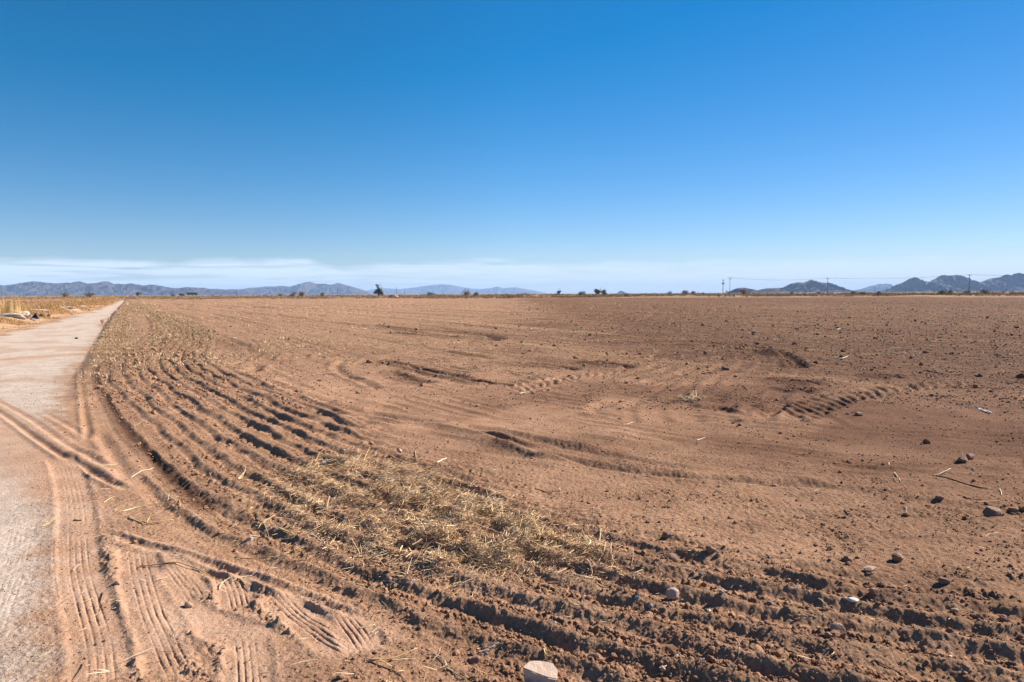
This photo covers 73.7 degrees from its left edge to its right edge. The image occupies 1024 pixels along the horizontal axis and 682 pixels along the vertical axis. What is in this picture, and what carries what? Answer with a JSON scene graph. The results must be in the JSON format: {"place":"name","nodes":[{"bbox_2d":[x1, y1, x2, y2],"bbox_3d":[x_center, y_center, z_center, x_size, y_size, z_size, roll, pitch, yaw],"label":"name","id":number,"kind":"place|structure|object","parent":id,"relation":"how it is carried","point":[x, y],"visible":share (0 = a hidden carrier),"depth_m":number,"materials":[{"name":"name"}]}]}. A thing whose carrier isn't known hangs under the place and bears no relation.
{"place":"outdoors","nodes":[
{"label":"outdoors","id":0,"kind":"place"},
{"bbox_2d":[0,298,126,681],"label":"dirt road","id":1,"kind":"structure","parent":0,"point":[22,543],"depth_m":5.25,"materials":[{"name":"soil"}]},
{"bbox_2d":[0,281,258,295],"bbox_3d":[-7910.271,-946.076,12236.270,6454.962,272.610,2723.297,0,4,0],"label":"mountain range","id":2,"kind":"structure","parent":0,"point":[77,288],"depth_m":12001.65,"materials":[{"name":"stone"}]},
{"bbox_2d":[227,282,372,294],"bbox_3d":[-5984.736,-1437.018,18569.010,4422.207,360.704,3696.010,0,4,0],"label":"mountain range","id":3,"kind":"structure","parent":0,"point":[310,288],"depth_m":18230.91,"materials":[{"name":"stone"}]},
{"bbox_2d":[367,284,547,293],"bbox_3d":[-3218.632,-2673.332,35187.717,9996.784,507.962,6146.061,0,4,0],"label":"mountain range","id":4,"kind":"structure","parent":0,"point":[443,289],"depth_m":34529.10,"materials":[{"name":"blue stone"}]},
{"bbox_2d":[460,288,471,293],"bbox_3d":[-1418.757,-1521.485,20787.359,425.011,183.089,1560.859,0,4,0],"label":"butte","id":5,"kind":"object","parent":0,"point":[465,290],"visible":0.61,"depth_m":20734.66,"materials":[{"name":"stone"}]},
{"bbox_2d":[0,292,1023,334],"bbox_3d":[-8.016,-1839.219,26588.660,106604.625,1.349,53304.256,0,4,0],"label":"ground","id":6,"kind":"structure","parent":0,"point":[40,320],"depth_m":231.66,"materials":[{"name":"soil"}]},
{"bbox_2d":[0,297,27,313],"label":"grass clump","id":7,"kind":"object","parent":6,"relation":"on","point":[10,309],"visible":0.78,"depth_m":43.07,"materials":[{"name":"plant"}]},
{"bbox_2d":[0,313,30,318],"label":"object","id":8,"kind":"structure","parent":6,"relation":"on","point":[19,315],"depth_m":41.13,"materials":[{"name":"white"}]},
{"bbox_2d":[29,313,39,318],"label":"torn liner","id":9,"kind":"object","parent":6,"relation":"on","point":[35,316],"visible":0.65,"depth_m":42.75,"materials":[{"name":"black plastic"}]},
{"bbox_2d":[36,313,50,316],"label":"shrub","id":10,"kind":"object","parent":6,"relation":"on","point":[43,315],"visible":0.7,"depth_m":46.58,"materials":[{"name":"beige plant"}]},
{"bbox_2d":[0,295,121,335],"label":"dry grass","id":11,"kind":"structure","parent":6,"relation":"on","point":[53,306],"depth_m":67.86,"materials":[{"name":"plant"}]},
{"bbox_2d":[60,292,69,296],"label":"shrub","id":12,"kind":"object","parent":6,"relation":"on","point":[66,295],"visible":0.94,"depth_m":399.32,"materials":[{"name":"brown plant"}]},
{"bbox_2d":[374,284,383,296],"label":"tree","id":13,"kind":"object","parent":6,"relation":"on","point":[378,291],"visible":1,"depth_m":328.81,"materials":[{"name":"green plant"}]},
{"bbox_2d":[0,290,1023,299],"bbox_3d":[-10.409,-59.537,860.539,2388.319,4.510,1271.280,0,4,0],"label":"desert scrub","id":14,"kind":"object","parent":6,"relation":"on","point":[447,296],"visible":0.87,"depth_m":306.50,"materials":[{"name":"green plant"}]},
{"bbox_2d":[0,0,1023,293],"label":"sky","id":15,"kind":"structure","parent":0,"point":[545,146],"materials":[{"name":"blue"}]},
{"bbox_2d":[28,296,1023,681],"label":"field","id":16,"kind":"structure","parent":0,"point":[328,628],"depth_m":5.71,"materials":[{"name":"soil"}]},
{"bbox_2d":[121,501,171,511],"bbox_3d":[-2.738,1.234,5.138,0.347,0.050,0.094,-2,4,-20],"label":"stalk","id":17,"kind":"object","parent":16,"relation":"on","point":[142,506],"visible":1,"depth_m":5.15,"materials":[{"name":"beige plant"}]},
{"bbox_2d":[86,301,222,353],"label":"dead weeds","id":18,"kind":"object","parent":16,"relation":"on","point":[103,347],"visible":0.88,"depth_m":28.41,"materials":[{"name":"plant"}]},
{"bbox_2d":[140,562,221,580],"bbox_3d":[-1.902,1.325,3.977,0.619,0.034,0.091,1,4,20],"label":"branch","id":19,"kind":"object","parent":16,"relation":"on","point":[178,562],"visible":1,"depth_m":4.03,"materials":[{"name":"brown wood"}]},
{"bbox_2d":[184,601,192,607],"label":"earth clod","id":20,"kind":"object","parent":16,"relation":"on","point":[187,604],"visible":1,"depth_m":3.50,"materials":[{"name":"stone"}]},
{"bbox_2d":[369,661,406,681],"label":"branch","id":21,"kind":"object","parent":16,"relation":"on","point":[386,668],"visible":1,"depth_m":2.92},
{"bbox_2d":[369,648,416,660],"bbox_3d":[-0.518,1.386,3.007,0.214,0.018,0.036,-2,4,-20],"label":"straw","id":22,"kind":"object","parent":16,"relation":"on","point":[390,658],"visible":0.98,"depth_m":2.98,"materials":[{"name":"beige plant"}]},
{"bbox_2d":[207,447,649,592],"bbox_3d":[-0.722,1.173,5.195,3.053,0.290,3.160,0,4,0],"label":"straw heap","id":23,"kind":"object","parent":16,"relation":"on","point":[433,528],"visible":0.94,"depth_m":4.57,"materials":[{"name":"beige plant"}]},
{"bbox_2d":[445,667,468,681],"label":"root","id":24,"kind":"object","parent":16,"relation":"on","point":[456,673],"visible":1,"depth_m":2.89,"materials":[{"name":"brown wood"}]},
{"bbox_2d":[469,655,480,663],"bbox_3d":[-0.163,1.409,3.019,0.055,0.034,0.036,-2,4,-22],"label":"earth clod","id":25,"kind":"object","parent":16,"relation":"on","point":[475,659],"visible":1,"depth_m":3.01,"materials":[{"name":"soil"}]},
{"bbox_2d":[0,300,1023,681],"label":"soil clods","id":26,"kind":"object","parent":16,"relation":"on","point":[712,660],"visible":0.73,"depth_m":4.67,"materials":[{"name":"brown soil"}]},
{"bbox_2d":[6,299,1023,681],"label":"loose straw","id":27,"kind":"object","parent":16,"relation":"on","point":[516,399],"visible":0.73,"depth_m":17.25,"materials":[{"name":"beige plant"}]},
{"bbox_2d":[523,661,557,681],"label":"rock","id":28,"kind":"object","parent":16,"relation":"on","point":[538,671],"visible":0.98,"depth_m":2.81,"materials":[{"name":"beige stone"}]},
{"bbox_2d":[582,559,592,574],"bbox_3d":[0.433,1.297,3.950,0.028,0.059,0.199,-2,4,-20],"label":"root","id":29,"kind":"object","parent":16,"relation":"on","point":[585,560],"visible":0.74,"depth_m":3.91,"materials":[{"name":"beige wood"}]},
{"bbox_2d":[661,532,671,537],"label":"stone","id":30,"kind":"object","parent":16,"relation":"on","point":[666,534],"visible":1,"depth_m":4.39,"materials":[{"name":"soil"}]},
{"bbox_2d":[663,553,677,562],"bbox_3d":[0.932,1.290,4.038,0.068,0.062,0.071,-3,5,-36],"label":"earth clod","id":31,"kind":"object","parent":16,"relation":"on","point":[672,557],"visible":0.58,"depth_m":4.02,"materials":[{"name":"stone"}]},
{"bbox_2d":[666,587,678,599],"bbox_3d":[0.840,1.321,3.574,0.069,0.063,0.058,-1,4,-17],"label":"stone","id":32,"kind":"object","parent":16,"relation":"on","point":[672,592],"visible":1,"depth_m":3.56,"materials":[{"name":"pink stone"}]},
{"bbox_2d":[673,390,707,401],"bbox_3d":[2.709,0.867,10.329,0.508,0.254,0.451,1,4,20],"label":"stubble tuft","id":33,"kind":"object","parent":16,"relation":"on","point":[691,397],"visible":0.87,"depth_m":10.26,"materials":[{"name":"plant"}]},
{"bbox_2d":[705,546,715,552],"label":"earth clod","id":34,"kind":"object","parent":16,"relation":"on","point":[710,549],"visible":1,"depth_m":4.07,"materials":[{"name":"soil"}]},
{"bbox_2d":[764,601,776,606],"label":"earth clod","id":35,"kind":"object","parent":16,"relation":"on","point":[768,603],"visible":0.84,"depth_m":3.41,"materials":[{"name":"stone"}]},
{"bbox_2d":[824,632,831,636],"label":"stone","id":36,"kind":"object","parent":16,"relation":"on","point":[828,634],"visible":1,"depth_m":3.06,"materials":[{"name":"brown stone"}]},
{"bbox_2d":[830,622,844,632],"bbox_3d":[1.524,1.343,3.196,0.065,0.047,0.050,2,5,33],"label":"stone","id":37,"kind":"object","parent":16,"relation":"on","point":[838,626],"visible":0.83,"depth_m":3.18,"materials":[{"name":"stone"}]},
{"bbox_2d":[843,555,851,560],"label":"earth clod","id":38,"kind":"object","parent":16,"relation":"on","point":[846,558],"visible":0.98,"depth_m":4.00,"materials":[{"name":"stone"}]},
{"bbox_2d":[847,597,858,601],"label":"stone","id":39,"kind":"object","parent":16,"relation":"on","point":[851,599],"visible":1,"depth_m":3.45,"materials":[{"name":"white stone"}]},
{"bbox_2d":[854,412,862,415],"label":"stone","id":40,"kind":"object","parent":16,"relation":"on","point":[858,413],"visible":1,"depth_m":8.81,"materials":[{"name":"beige stone"}]},
{"bbox_2d":[864,565,875,571],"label":"stone","id":41,"kind":"object","parent":16,"relation":"on","point":[868,568],"visible":1,"depth_m":3.83,"materials":[{"name":"stone"}]},
{"bbox_2d":[869,588,878,594],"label":"earth clod","id":42,"kind":"object","parent":16,"relation":"on","point":[873,591],"visible":1,"depth_m":3.58,"materials":[{"name":"soil"}]},
{"bbox_2d":[874,659,910,680],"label":"root","id":43,"kind":"object","parent":16,"relation":"on","point":[889,667],"visible":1,"depth_m":2.88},
{"bbox_2d":[891,552,903,561],"bbox_3d":[2.269,1.275,4.018,0.059,0.061,0.086,3,5,40],"label":"earth clod","id":44,"kind":"object","parent":16,"relation":"on","point":[897,557],"visible":0.99,"depth_m":4.00,"materials":[{"name":"stone"}]},
{"bbox_2d":[935,495,943,499],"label":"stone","id":45,"kind":"object","parent":16,"relation":"on","point":[939,497],"visible":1,"depth_m":5.21,"materials":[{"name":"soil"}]},
{"bbox_2d":[938,577,950,584],"bbox_3d":[2.335,1.298,3.687,0.065,0.039,0.037,0,4,2],"label":"earth clod","id":46,"kind":"object","parent":16,"relation":"on","point":[942,580],"visible":1,"depth_m":3.67,"materials":[{"name":"stone"}]},
{"bbox_2d":[950,608,958,612],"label":"stone","id":47,"kind":"object","parent":16,"relation":"on","point":[956,610],"visible":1,"depth_m":3.40,"materials":[{"name":"stone"}]},
{"bbox_2d":[936,475,987,488],"bbox_3d":[3.764,1.183,5.741,0.060,0.024,0.427,-2,4,-26],"label":"root","id":48,"kind":"object","parent":16,"relation":"on","point":[959,481],"visible":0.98,"depth_m":5.73,"materials":[{"name":"wood"}]},
{"bbox_2d":[957,454,967,462],"bbox_3d":[4.218,1.103,6.396,0.101,0.074,0.079,-2,4,-28],"label":"earth clod","id":49,"kind":"object","parent":16,"relation":"on","point":[962,458],"visible":1,"depth_m":6.37,"materials":[{"name":"soil"}]},
{"bbox_2d":[966,453,974,459],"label":"earth clod","id":50,"kind":"object","parent":16,"relation":"on","point":[970,456],"visible":0.97,"depth_m":6.46,"materials":[{"name":"soil"}]},
{"bbox_2d":[965,403,991,412],"bbox_3d":[6.387,0.914,9.343,0.061,0.031,0.731,1,4,11],"label":"plastic shard","id":51,"kind":"object","parent":16,"relation":"on","point":[979,408],"visible":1,"depth_m":9.29,"materials":[{"name":"white plastic"}]},
{"bbox_2d":[982,506,1001,516],"bbox_3d":[3.389,1.213,4.816,0.131,0.082,0.100,1,4,16],"label":"earth clod","id":52,"kind":"object","parent":16,"relation":"on","point":[990,511],"visible":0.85,"depth_m":4.80,"materials":[{"name":"stone"}]},
{"bbox_2d":[1008,507,1017,512],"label":"earth clod","id":53,"kind":"object","parent":16,"relation":"on","point":[1013,509],"visible":0.91,"depth_m":4.96,"materials":[{"name":"soil"}]},
{"bbox_2d":[729,288,799,292],"bbox_3d":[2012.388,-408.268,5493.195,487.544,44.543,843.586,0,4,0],"label":"hill","id":54,"kind":"structure","parent":0,"point":[766,290],"depth_m":5382.26,"materials":[{"name":"stone"}]},
{"bbox_2d":[765,280,852,292],"bbox_3d":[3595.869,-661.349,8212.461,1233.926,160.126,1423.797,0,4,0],"label":"mountain","id":55,"kind":"structure","parent":0,"point":[810,286],"depth_m":8142.90,"materials":[{"name":"stone"}]},
{"bbox_2d":[810,290,858,292],"bbox_3d":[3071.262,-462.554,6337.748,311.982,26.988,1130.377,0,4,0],"label":"hill","id":56,"kind":"structure","parent":0,"point":[832,291],"depth_m":6385.65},
{"bbox_2d":[853,284,892,291],"bbox_3d":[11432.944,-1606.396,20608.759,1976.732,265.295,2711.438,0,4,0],"label":"mountain","id":57,"kind":"structure","parent":0,"point":[878,287],"depth_m":20558.65,"materials":[{"name":"stone"}]},
{"bbox_2d":[881,273,1023,291],"bbox_3d":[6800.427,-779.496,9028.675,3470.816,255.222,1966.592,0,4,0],"label":"mountain","id":58,"kind":"structure","parent":0,"point":[953,283],"depth_m":9023.83,"materials":[{"name":"stone"}]}
]}

